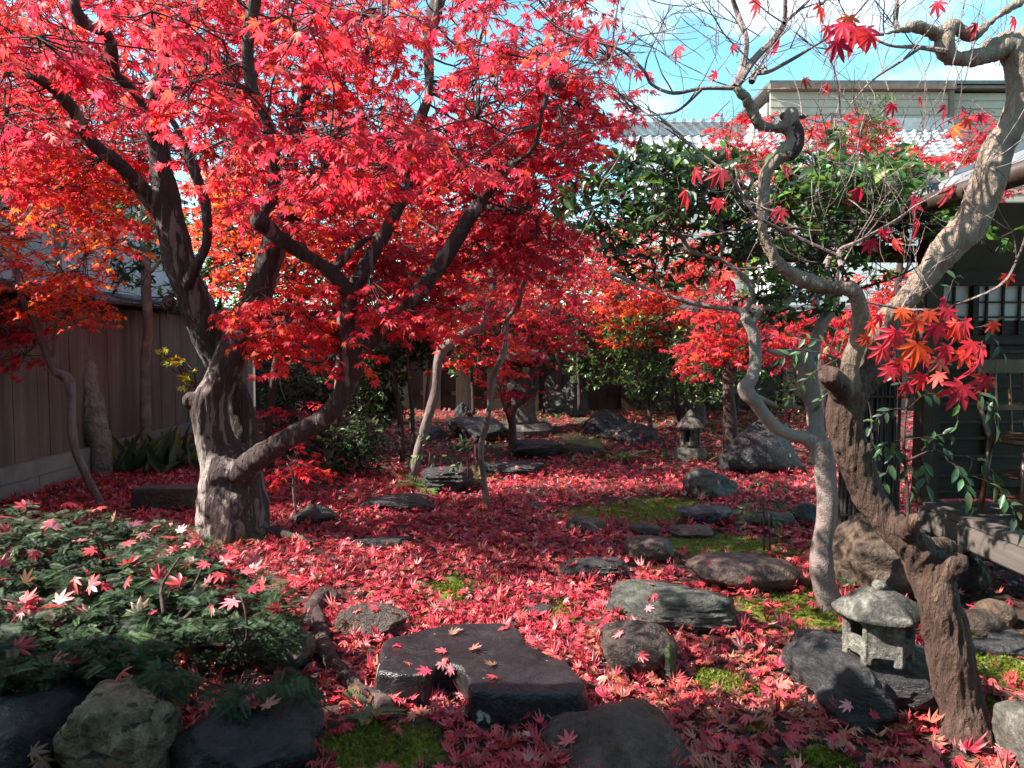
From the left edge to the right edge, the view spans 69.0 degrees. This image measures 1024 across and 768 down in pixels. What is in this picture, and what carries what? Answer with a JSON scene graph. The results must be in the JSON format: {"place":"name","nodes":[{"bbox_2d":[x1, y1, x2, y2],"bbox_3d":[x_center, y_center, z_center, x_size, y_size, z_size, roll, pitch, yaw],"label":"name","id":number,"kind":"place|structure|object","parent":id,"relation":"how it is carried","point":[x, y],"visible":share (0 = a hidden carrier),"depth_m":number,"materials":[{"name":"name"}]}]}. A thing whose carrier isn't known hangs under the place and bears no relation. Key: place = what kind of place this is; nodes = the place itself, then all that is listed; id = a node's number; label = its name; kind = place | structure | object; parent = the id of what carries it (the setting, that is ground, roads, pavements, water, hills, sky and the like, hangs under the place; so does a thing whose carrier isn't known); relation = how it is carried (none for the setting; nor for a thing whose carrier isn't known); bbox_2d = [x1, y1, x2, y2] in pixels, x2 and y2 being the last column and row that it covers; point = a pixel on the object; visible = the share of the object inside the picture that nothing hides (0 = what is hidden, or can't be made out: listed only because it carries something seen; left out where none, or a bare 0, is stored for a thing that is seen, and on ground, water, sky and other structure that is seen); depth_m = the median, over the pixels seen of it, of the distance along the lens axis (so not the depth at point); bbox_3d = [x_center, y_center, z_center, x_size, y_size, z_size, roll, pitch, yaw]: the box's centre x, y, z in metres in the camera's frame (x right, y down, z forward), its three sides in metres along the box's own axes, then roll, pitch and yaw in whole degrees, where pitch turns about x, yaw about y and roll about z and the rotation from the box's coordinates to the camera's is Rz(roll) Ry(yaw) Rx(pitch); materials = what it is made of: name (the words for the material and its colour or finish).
{"place":"outdoors","nodes":[
{"label":"outdoors","id":0,"kind":"place"},
{"bbox_2d":[27,740,50,762],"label":"fallen leaf","id":1,"kind":"object","parent":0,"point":[35,750],"visible":1,"depth_m":2.30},
{"bbox_2d":[28,754,55,767],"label":"fallen leaf","id":2,"kind":"object","parent":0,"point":[43,763],"visible":1,"depth_m":2.30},
{"bbox_2d":[0,132,187,298],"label":"corrugated house","id":3,"kind":"structure","parent":0,"point":[160,278],"depth_m":10.40,"materials":[{"name":"metal"}]},
{"bbox_2d":[0,349,1023,767],"bbox_3d":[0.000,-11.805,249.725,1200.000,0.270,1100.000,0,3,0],"label":"ground","id":4,"kind":"structure","parent":0,"point":[324,735],"depth_m":4.53,"materials":[{"name":"plant"}]},
{"bbox_2d":[0,682,94,767],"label":"dark rock","id":5,"kind":"object","parent":4,"relation":"on","point":[27,721],"visible":0.63,"depth_m":2.36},
{"bbox_2d":[0,153,158,505],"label":"orange maple","id":6,"kind":"object","parent":4,"relation":"on","point":[73,279],"visible":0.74,"depth_m":6.48,"materials":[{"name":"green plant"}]},
{"bbox_2d":[0,34,188,277],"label":"red maple","id":7,"kind":"object","parent":4,"relation":"on","point":[129,147],"visible":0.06,"depth_m":9.55,"materials":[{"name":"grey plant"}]},
{"bbox_2d":[82,344,120,474],"bbox_3d":[-4.566,0.297,8.119,0.578,1.522,0.273,1,3,15],"label":"standing stone","id":8,"kind":"object","parent":4,"relation":"on","point":[98,435],"visible":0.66,"depth_m":8.03,"materials":[{"name":"grey stone"}]},
{"bbox_2d":[53,675,183,767],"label":"porous rock","id":9,"kind":"object","parent":4,"relation":"on","point":[122,723],"visible":0.93,"depth_m":2.29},
{"bbox_2d":[0,278,255,500],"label":"board fence","id":10,"kind":"object","parent":4,"relation":"on","point":[35,451],"visible":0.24,"depth_m":7.98,"materials":[{"name":"brown wood"}]},
{"bbox_2d":[32,28,260,204],"bbox_3d":[-7.306,-3.726,14.972,5.221,7.246,2.180,0,3,0],"label":"broad tree","id":11,"kind":"object","parent":4,"relation":"on","point":[134,119],"visible":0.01,"depth_m":14.67,"materials":[{"name":"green plant"}]},
{"bbox_2d":[105,423,199,472],"bbox_3d":[-3.956,0.677,8.498,1.773,0.519,1.072,0,3,0],"label":"aspidistra","id":12,"kind":"object","parent":4,"relation":"on","point":[169,449],"visible":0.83,"depth_m":8.18,"materials":[{"name":"green plant"}]},
{"bbox_2d":[86,198,238,445],"bbox_3d":[-4.141,-0.650,9.104,1.924,3.356,1.812,0,3,0],"label":"tree","id":13,"kind":"object","parent":4,"relation":"on","point":[144,269],"visible":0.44,"depth_m":8.78,"materials":[{"name":"orange plant"}]},
{"bbox_2d":[131,484,196,511],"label":"stone block","id":14,"kind":"structure","parent":4,"relation":"on","point":[163,495],"depth_m":6.26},
{"bbox_2d":[0,500,332,728],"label":"yew hedge","id":15,"kind":"object","parent":4,"relation":"on","point":[104,651],"visible":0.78,"depth_m":3.04,"materials":[{"name":"green plant"}]},
{"bbox_2d":[11,632,40,656],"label":"fallen leaf","id":16,"kind":"object","parent":15,"relation":"on","point":[23,645],"visible":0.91,"depth_m":2.68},
{"bbox_2d":[165,572,186,590],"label":"fallen leaf","id":17,"kind":"object","parent":15,"relation":"on","point":[178,581],"visible":0.98,"depth_m":3.21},
{"bbox_2d":[198,220,247,316],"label":"yellow maple","id":18,"kind":"object","parent":4,"relation":"on","point":[242,284],"visible":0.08,"depth_m":9.59,"materials":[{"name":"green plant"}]},
{"bbox_2d":[169,679,324,767],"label":"dark rock","id":19,"kind":"object","parent":4,"relation":"on","point":[286,736],"visible":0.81,"depth_m":2.33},
{"bbox_2d":[176,213,335,310],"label":"broad tree","id":20,"kind":"object","parent":4,"relation":"on","point":[240,287],"visible":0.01,"depth_m":14.57,"materials":[{"name":"green plant"}]},
{"bbox_2d":[222,620,315,674],"bbox_3d":[-1.070,1.164,3.298,0.404,0.238,0.315,0,3,0],"label":"dark rock","id":21,"kind":"object","parent":4,"relation":"on","point":[302,659],"visible":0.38,"depth_m":3.18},
{"bbox_2d":[177,161,412,474],"bbox_3d":[-2.515,-0.803,8.404,3.024,3.705,2.439,0,3,0],"label":"red maple","id":22,"kind":"object","parent":4,"relation":"on","point":[227,236],"visible":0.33,"depth_m":8.02,"materials":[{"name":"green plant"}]},
{"bbox_2d":[263,451,337,513],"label":"red seedling","id":23,"kind":"object","parent":4,"relation":"on","point":[317,470],"visible":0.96,"depth_m":5.92,"materials":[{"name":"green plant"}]},
{"bbox_2d":[253,350,374,456],"bbox_3d":[-2.532,0.335,9.428,1.722,1.600,1.136,0,3,0],"label":"evergreen shrub","id":24,"kind":"object","parent":4,"relation":"on","point":[316,393],"visible":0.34,"depth_m":9.20,"materials":[{"name":"green plant"}]},
{"bbox_2d":[292,504,338,525],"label":"stone","id":25,"kind":"object","parent":4,"relation":"on","point":[316,513],"visible":0.8,"depth_m":5.79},
{"bbox_2d":[0,0,660,718],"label":"maple tree","id":26,"kind":"object","parent":4,"relation":"on","point":[356,158],"visible":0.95,"depth_m":4.79,"materials":[{"name":"red plant"}]},
{"bbox_2d":[154,347,199,391],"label":"yellow sprig","id":27,"kind":"object","parent":26,"relation":"attached to","point":[185,378],"visible":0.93,"depth_m":6.19,"materials":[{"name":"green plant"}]},
{"bbox_2d":[332,603,409,638],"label":"half buried rock","id":28,"kind":"object","parent":4,"relation":"on","point":[385,619],"visible":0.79,"depth_m":3.58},
{"bbox_2d":[277,131,467,463],"bbox_3d":[-1.724,-1.147,9.325,2.444,4.485,2.374,0,3,0],"label":"red maple","id":29,"kind":"object","parent":4,"relation":"on","point":[411,219],"visible":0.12,"depth_m":8.75,"materials":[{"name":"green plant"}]},
{"bbox_2d":[339,686,406,725],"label":"fern","id":30,"kind":"object","parent":4,"relation":"on","point":[369,710],"visible":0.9,"depth_m":2.77,"materials":[{"name":"green plant"}]},
{"bbox_2d":[353,536,413,549],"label":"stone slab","id":31,"kind":"structure","parent":4,"relation":"on","point":[379,541],"depth_m":5.13,"materials":[{"name":"stone"}]},
{"bbox_2d":[315,310,454,475],"bbox_3d":[-1.401,0.042,8.315,1.525,1.957,1.857,0,3,0],"label":"evergreen shrub","id":32,"kind":"object","parent":4,"relation":"on","point":[389,398],"visible":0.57,"depth_m":8.28,"materials":[{"name":"green plant"}]},
{"bbox_2d":[359,493,437,511],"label":"slate slab","id":33,"kind":"structure","parent":4,"relation":"on","point":[410,501],"depth_m":6.29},
{"bbox_2d":[390,473,438,496],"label":"fern","id":34,"kind":"object","parent":4,"relation":"on","point":[420,483],"visible":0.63,"depth_m":7.14,"materials":[{"name":"green plant"}]},
{"bbox_2d":[427,426,450,440],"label":"black rock","id":35,"kind":"object","parent":4,"relation":"on","point":[438,433],"visible":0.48,"depth_m":10.09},
{"bbox_2d":[421,466,473,493],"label":"ledge stone","id":36,"kind":"object","parent":4,"relation":"on","point":[444,477],"visible":0.79,"depth_m":7.04,"materials":[{"name":"stone"}]},
{"bbox_2d":[407,432,494,478],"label":"undergrowth","id":37,"kind":"object","parent":4,"relation":"on","point":[443,455],"visible":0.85,"depth_m":7.25,"materials":[{"name":"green plant"}]},
{"bbox_2d":[446,417,504,442],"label":"water basin rock","id":38,"kind":"object","parent":4,"relation":"on","point":[467,427],"visible":0.64,"depth_m":10.06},
{"bbox_2d":[374,623,588,729],"bbox_3d":[-0.140,1.205,3.068,0.896,0.215,0.726,0,3,0],"label":"stepping stone","id":39,"kind":"object","parent":4,"relation":"on","point":[527,680],"visible":0.77,"depth_m":2.90,"materials":[{"name":"stone"}]},
{"bbox_2d":[432,193,536,310],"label":"maple leaves","id":40,"kind":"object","parent":4,"relation":"on","point":[496,207],"depth_m":17.38,"materials":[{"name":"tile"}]},
{"bbox_2d":[382,204,608,482],"bbox_3d":[-0.206,-0.445,7.807,2.500,3.052,2.236,0,3,0],"label":"leaning maple","id":41,"kind":"object","parent":4,"relation":"on","point":[440,352],"visible":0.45,"depth_m":7.53,"materials":[{"name":"red plant"}]},
{"bbox_2d":[0,407,1018,529],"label":"fallen leaves","id":42,"kind":"object","parent":4,"relation":"on","point":[439,504],"visible":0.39,"depth_m":7.01,"materials":[{"name":"red plant"}]},
{"bbox_2d":[444,304,576,414],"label":"tree","id":43,"kind":"object","parent":4,"relation":"on","point":[470,371],"visible":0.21,"depth_m":11.98,"materials":[{"name":"red plant"}]},
{"bbox_2d":[409,192,620,391],"bbox_3d":[0.118,-1.288,12.180,3.792,3.881,1.994,0,3,0],"label":"red maple","id":44,"kind":"object","parent":4,"relation":"on","point":[558,371],"visible":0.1,"depth_m":11.96,"materials":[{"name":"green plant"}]},
{"bbox_2d":[485,461,544,476],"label":"ledge stone","id":45,"kind":"object","parent":4,"relation":"on","point":[525,468],"visible":0.77,"depth_m":7.91,"materials":[{"name":"stone"}]},
{"bbox_2d":[501,338,553,437],"bbox_3d":[0.160,0.004,10.577,0.880,1.450,0.880,0,3,0],"label":"stone lantern","id":46,"kind":"object","parent":4,"relation":"on","point":[529,424],"visible":0.38,"depth_m":10.38,"materials":[{"name":"stone"}]},
{"bbox_2d":[519,602,549,614],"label":"stone","id":47,"kind":"object","parent":4,"relation":"on","point":[540,607],"visible":0.62,"depth_m":3.92,"materials":[{"name":"stone"}]},
{"bbox_2d":[510,438,563,457],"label":"ledge stone","id":48,"kind":"object","parent":4,"relation":"on","point":[537,448],"visible":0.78,"depth_m":9.08,"materials":[{"name":"stone"}]},
{"bbox_2d":[463,222,613,509],"bbox_3d":[0.261,-0.191,6.518,1.385,2.599,1.122,0,3,0],"label":"maple sapling","id":49,"kind":"object","parent":4,"relation":"on","point":[494,373],"visible":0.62,"depth_m":6.35,"materials":[{"name":"red plant"}]},
{"bbox_2d":[468,289,619,450],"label":"dark maple","id":50,"kind":"object","parent":4,"relation":"on","point":[553,324],"visible":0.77,"depth_m":9.26,"materials":[{"name":"red plant"}]},
{"bbox_2d":[541,370,590,416],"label":"wrinkled rock","id":51,"kind":"object","parent":4,"relation":"on","point":[563,399],"visible":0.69,"depth_m":11.94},
{"bbox_2d":[565,439,603,456],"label":"mossy block","id":52,"kind":"structure","parent":4,"relation":"on","point":[586,446],"depth_m":9.21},
{"bbox_2d":[566,516,603,534],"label":"stone","id":53,"kind":"object","parent":4,"relation":"on","point":[589,523],"visible":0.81,"depth_m":5.52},
{"bbox_2d":[255,300,915,410],"bbox_3d":[2.257,-0.466,13.094,13.523,2.000,0.340,0,3,0],"label":"board fence","id":54,"kind":"object","parent":4,"relation":"on","point":[455,392],"visible":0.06,"depth_m":13.09,"materials":[{"name":"brown wood"}]},
{"bbox_2d":[558,556,627,578],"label":"slate slab","id":55,"kind":"structure","parent":4,"relation":"on","point":[605,567],"depth_m":4.45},
{"bbox_2d":[549,265,641,409],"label":"tree","id":56,"kind":"object","parent":4,"relation":"on","point":[579,366],"visible":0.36,"depth_m":11.36,"materials":[{"name":"red plant"}]},
{"bbox_2d":[582,410,627,437],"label":"black rock","id":57,"kind":"object","parent":4,"relation":"on","point":[595,423],"visible":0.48,"depth_m":10.33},
{"bbox_2d":[314,408,907,463],"bbox_3d":[1.179,0.660,10.872,7.778,0.337,4.399,0,3,0],"label":"ground cover","id":58,"kind":"object","parent":4,"relation":"on","point":[664,454],"visible":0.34,"depth_m":10.60,"materials":[{"name":"red plant"}]},
{"bbox_2d":[541,698,697,767],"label":"boulder","id":59,"kind":"object","parent":4,"relation":"on","point":[634,733],"visible":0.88,"depth_m":2.48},
{"bbox_2d":[603,448,648,460],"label":"fern","id":60,"kind":"object","parent":4,"relation":"on","point":[622,456],"visible":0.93,"depth_m":8.87,"materials":[{"name":"green plant"}]},
{"bbox_2d":[600,423,659,446],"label":"black rock","id":61,"kind":"object","parent":4,"relation":"on","point":[628,433],"visible":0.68,"depth_m":9.91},
{"bbox_2d":[600,620,678,676],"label":"round stone","id":62,"kind":"object","parent":4,"relation":"on","point":[630,643],"visible":0.83,"depth_m":3.13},
{"bbox_2d":[628,522,659,535],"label":"round stone","id":63,"kind":"object","parent":4,"relation":"on","point":[642,527],"visible":0.71,"depth_m":5.40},
{"bbox_2d":[622,535,673,562],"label":"round stone","id":64,"kind":"object","parent":4,"relation":"on","point":[648,547],"visible":0.9,"depth_m":4.79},
{"bbox_2d":[575,216,746,425],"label":"red maple","id":65,"kind":"object","parent":4,"relation":"on","point":[658,302],"visible":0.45,"depth_m":10.87,"materials":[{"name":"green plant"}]},
{"bbox_2d":[655,644,675,680],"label":"mossy rock","id":66,"kind":"object","parent":4,"relation":"on","point":[668,670],"visible":0.44,"depth_m":3.10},
{"bbox_2d":[317,412,1023,767],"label":"moss","id":67,"kind":"object","parent":4,"relation":"on","point":[829,756],"visible":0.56,"depth_m":3.08,"materials":[{"name":"green plant"}]},
{"bbox_2d":[605,579,736,634],"bbox_3d":[0.816,1.135,3.819,0.655,0.206,0.458,0,3,0],"label":"flat stone","id":68,"kind":"object","parent":4,"relation":"on","point":[697,609],"visible":0.91,"depth_m":3.65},
{"bbox_2d":[601,310,748,426],"bbox_3d":[2.266,-0.209,10.319,2.078,1.687,1.735,0,3,0],"label":"camellia shrub","id":69,"kind":"object","parent":4,"relation":"on","point":[712,389],"visible":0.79,"depth_m":10.47,"materials":[{"name":"green plant"}]},
{"bbox_2d":[611,111,757,310],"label":"tiled house","id":70,"kind":"structure","parent":4,"relation":"on","point":[692,134],"depth_m":16.89,"materials":[{"name":"grey tile"}]},
{"bbox_2d":[673,409,706,462],"bbox_3d":[2.154,0.639,9.003,0.417,0.668,0.397,0,3,0],"label":"stone lantern","id":71,"kind":"object","parent":4,"relation":"on","point":[689,426],"visible":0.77,"depth_m":8.90,"materials":[{"name":"stone"}]},
{"bbox_2d":[669,524,713,537],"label":"flat stone","id":72,"kind":"object","parent":4,"relation":"on","point":[683,531],"visible":0.97,"depth_m":5.44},
{"bbox_2d":[680,402,705,427],"bbox_3d":[2.646,0.527,10.969,0.371,0.529,0.382,0,3,0],"label":"stone post","id":73,"kind":"object","parent":4,"relation":"on","point":[698,410],"visible":0.45,"depth_m":10.80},
{"bbox_2d":[584,245,805,310],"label":"broad tree","id":74,"kind":"object","parent":4,"relation":"on","point":[742,282],"visible":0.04,"depth_m":14.54,"materials":[{"name":"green plant"}]},
{"bbox_2d":[675,505,732,525],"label":"streaked stone","id":75,"kind":"object","parent":4,"relation":"on","point":[697,512],"visible":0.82,"depth_m":5.82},
{"bbox_2d":[681,468,737,500],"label":"boulder","id":76,"kind":"object","parent":4,"relation":"on","point":[695,482],"visible":0.93,"depth_m":6.73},
{"bbox_2d":[608,308,849,414],"bbox_3d":[3.685,-0.404,12.195,4.237,1.856,1.439,0,3,0],"label":"evergreen shrub","id":77,"kind":"object","parent":4,"relation":"on","point":[763,374],"visible":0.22,"depth_m":12.12,"materials":[{"name":"green plant"}]},
{"bbox_2d":[684,552,799,592],"bbox_3d":[1.357,1.107,4.400,0.669,0.191,0.436,0,3,0],"label":"oval stone","id":78,"kind":"object","parent":4,"relation":"on","point":[727,570],"visible":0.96,"depth_m":4.24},
{"bbox_2d":[716,419,802,474],"bbox_3d":[2.721,0.751,8.253,0.893,0.732,0.629,-1,3,-24],"label":"slanted rock","id":79,"kind":"object","parent":4,"relation":"on","point":[757,446],"visible":0.82,"depth_m":8.07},
{"bbox_2d":[732,477,796,550],"bbox_3d":[1.632,0.847,4.853,0.412,0.499,0.189,0,3,0],"label":"nandina seedling","id":80,"kind":"object","parent":4,"relation":"on","point":[747,505],"visible":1,"depth_m":4.85,"materials":[{"name":"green plant"}]},
{"bbox_2d":[659,288,871,449],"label":"red maple","id":81,"kind":"object","parent":4,"relation":"on","point":[722,347],"visible":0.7,"depth_m":8.54,"materials":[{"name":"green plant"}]},
{"bbox_2d":[746,510,792,529],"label":"stone","id":82,"kind":"object","parent":4,"relation":"on","point":[786,518],"visible":0.55,"depth_m":5.64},
{"bbox_2d":[530,0,1023,756],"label":"gnarled tree","id":83,"kind":"object","parent":4,"relation":"on","point":[934,568],"visible":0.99,"depth_m":2.62,"materials":[{"name":"brown plant"}]},
{"bbox_2d":[942,270,1006,442],"bbox_3d":[1.710,-0.124,2.772,0.222,0.632,0.684,2,4,31],"label":"leafy twig","id":84,"kind":"object","parent":83,"relation":"attached to","point":[981,400],"visible":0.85,"depth_m":2.56,"materials":[{"name":"green plant"}]},
{"bbox_2d":[550,128,1023,613],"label":"camellia tree","id":85,"kind":"object","parent":4,"relation":"on","point":[664,184],"visible":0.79,"depth_m":3.92,"materials":[{"name":"green plant"}]},
{"bbox_2d":[701,108,901,430],"bbox_3d":[4.045,-1.563,10.307,3.146,4.606,1.983,0,3,0],"label":"red maple","id":86,"kind":"object","parent":4,"relation":"on","point":[742,119],"visible":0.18,"depth_m":10.01,"materials":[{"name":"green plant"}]},
{"bbox_2d":[792,502,816,526],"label":"stone","id":87,"kind":"object","parent":4,"relation":"on","point":[805,511],"visible":0.52,"depth_m":5.75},
{"bbox_2d":[801,91,897,369],"bbox_3d":[4.255,-1.541,9.494,1.488,4.360,0.655,0,3,-5],"label":"tall shrub","id":88,"kind":"object","parent":4,"relation":"on","point":[876,120],"visible":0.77,"depth_m":9.35,"materials":[{"name":"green plant"}]},
{"bbox_2d":[782,629,938,733],"bbox_3d":[1.437,1.180,2.953,0.611,0.297,0.621,0,3,0],"label":"lantern base rock","id":89,"kind":"object","parent":4,"relation":"on","point":[821,665],"visible":0.64,"depth_m":2.78,"materials":[{"name":"stone"}]},
{"bbox_2d":[831,580,920,669],"bbox_3d":[1.414,0.904,2.870,0.331,0.302,0.330,0,3,0],"label":"stone lantern","id":90,"kind":"object","parent":89,"relation":"on","point":[881,620],"visible":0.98,"depth_m":2.78,"materials":[{"name":"stone"}]},
{"bbox_2d":[747,118,974,310],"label":"tiled house","id":91,"kind":"structure","parent":4,"relation":"on","point":[910,129],"depth_m":14.28,"materials":[{"name":"grey tile"}]},
{"bbox_2d":[721,80,1023,210],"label":"beige house","id":92,"kind":"structure","parent":4,"relation":"on","point":[986,95],"depth_m":15.41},
{"bbox_2d":[832,513,913,596],"bbox_3d":[2.136,1.019,4.356,0.537,0.523,0.638,0,3,0],"label":"boulder","id":93,"kind":"object","parent":4,"relation":"on","point":[865,554],"visible":0.39,"depth_m":4.17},
{"bbox_2d":[838,362,910,524],"bbox_3d":[2.230,0.499,4.634,0.421,1.280,0.145,0,3,0],"label":"brushwood screen","id":94,"kind":"object","parent":4,"relation":"on","point":[884,395],"visible":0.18,"depth_m":4.61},
{"bbox_2d":[732,143,1023,574],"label":"tea house","id":95,"kind":"structure","parent":4,"relation":"on","point":[980,268],"depth_m":4.53,"materials":[{"name":"grey wood"}]},
{"bbox_2d":[943,286,1023,334],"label":"paper window","id":96,"kind":"structure","parent":95,"relation":"in","point":[1007,302],"depth_m":4.54,"materials":[{"name":"white paper"}]},
{"bbox_2d":[835,105,1023,460],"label":"red maple","id":97,"kind":"object","parent":4,"relation":"on","point":[947,159],"visible":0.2,"depth_m":8.55,"materials":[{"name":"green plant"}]},
{"bbox_2d":[957,549,990,592],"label":"stone","id":98,"kind":"object","parent":4,"relation":"on","point":[975,576],"visible":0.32,"depth_m":4.20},
{"bbox_2d":[965,608,1006,637],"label":"round stone","id":99,"kind":"object","parent":4,"relation":"on","point":[983,623],"visible":0.59,"depth_m":3.56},
{"bbox_2d":[973,598,1017,627],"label":"round stone","id":100,"kind":"object","parent":4,"relation":"on","point":[1006,612],"visible":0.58,"depth_m":3.71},
{"bbox_2d":[971,636,1023,658],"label":"edging stone","id":101,"kind":"object","parent":4,"relation":"on","point":[1006,647],"visible":0.59,"depth_m":3.36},
{"bbox_2d":[987,629,1023,640],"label":"stone","id":102,"kind":"object","parent":4,"relation":"on","point":[1008,634],"visible":0.41,"depth_m":3.48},
{"bbox_2d":[991,700,1023,767],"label":"carved stone","id":103,"kind":"object","parent":4,"relation":"on","point":[1007,722],"visible":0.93,"depth_m":2.49,"materials":[{"name":"stone"}]},
{"bbox_2d":[0,0,1023,310],"label":"sky","id":104,"kind":"structure","parent":0,"point":[706,104],"materials":[{"name":"blue"}]},
{"bbox_2d":[2,515,1023,767],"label":"fallen leaves","id":105,"kind":"object","parent":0,"point":[606,689],"depth_m":3.53,"materials":[{"name":"plant"}]},
{"bbox_2d":[772,327,881,478],"bbox_3d":[1.313,0.158,3.126,0.498,0.792,0.125,0,3,-3],"label":"nandina","id":106,"kind":"object","parent":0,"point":[816,359],"visible":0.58,"depth_m":3.12,"materials":[{"name":"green plant"}]},
{"bbox_2d":[863,374,1022,546],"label":"nandina","id":107,"kind":"object","parent":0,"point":[1003,501],"visible":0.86,"depth_m":2.90,"materials":[{"name":"green plant"}]},
{"bbox_2d":[971,360,1023,528],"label":"wooden chair","id":108,"kind":"object","parent":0,"point":[1011,437],"visible":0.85,"depth_m":4.16,"materials":[{"name":"brown wood"}]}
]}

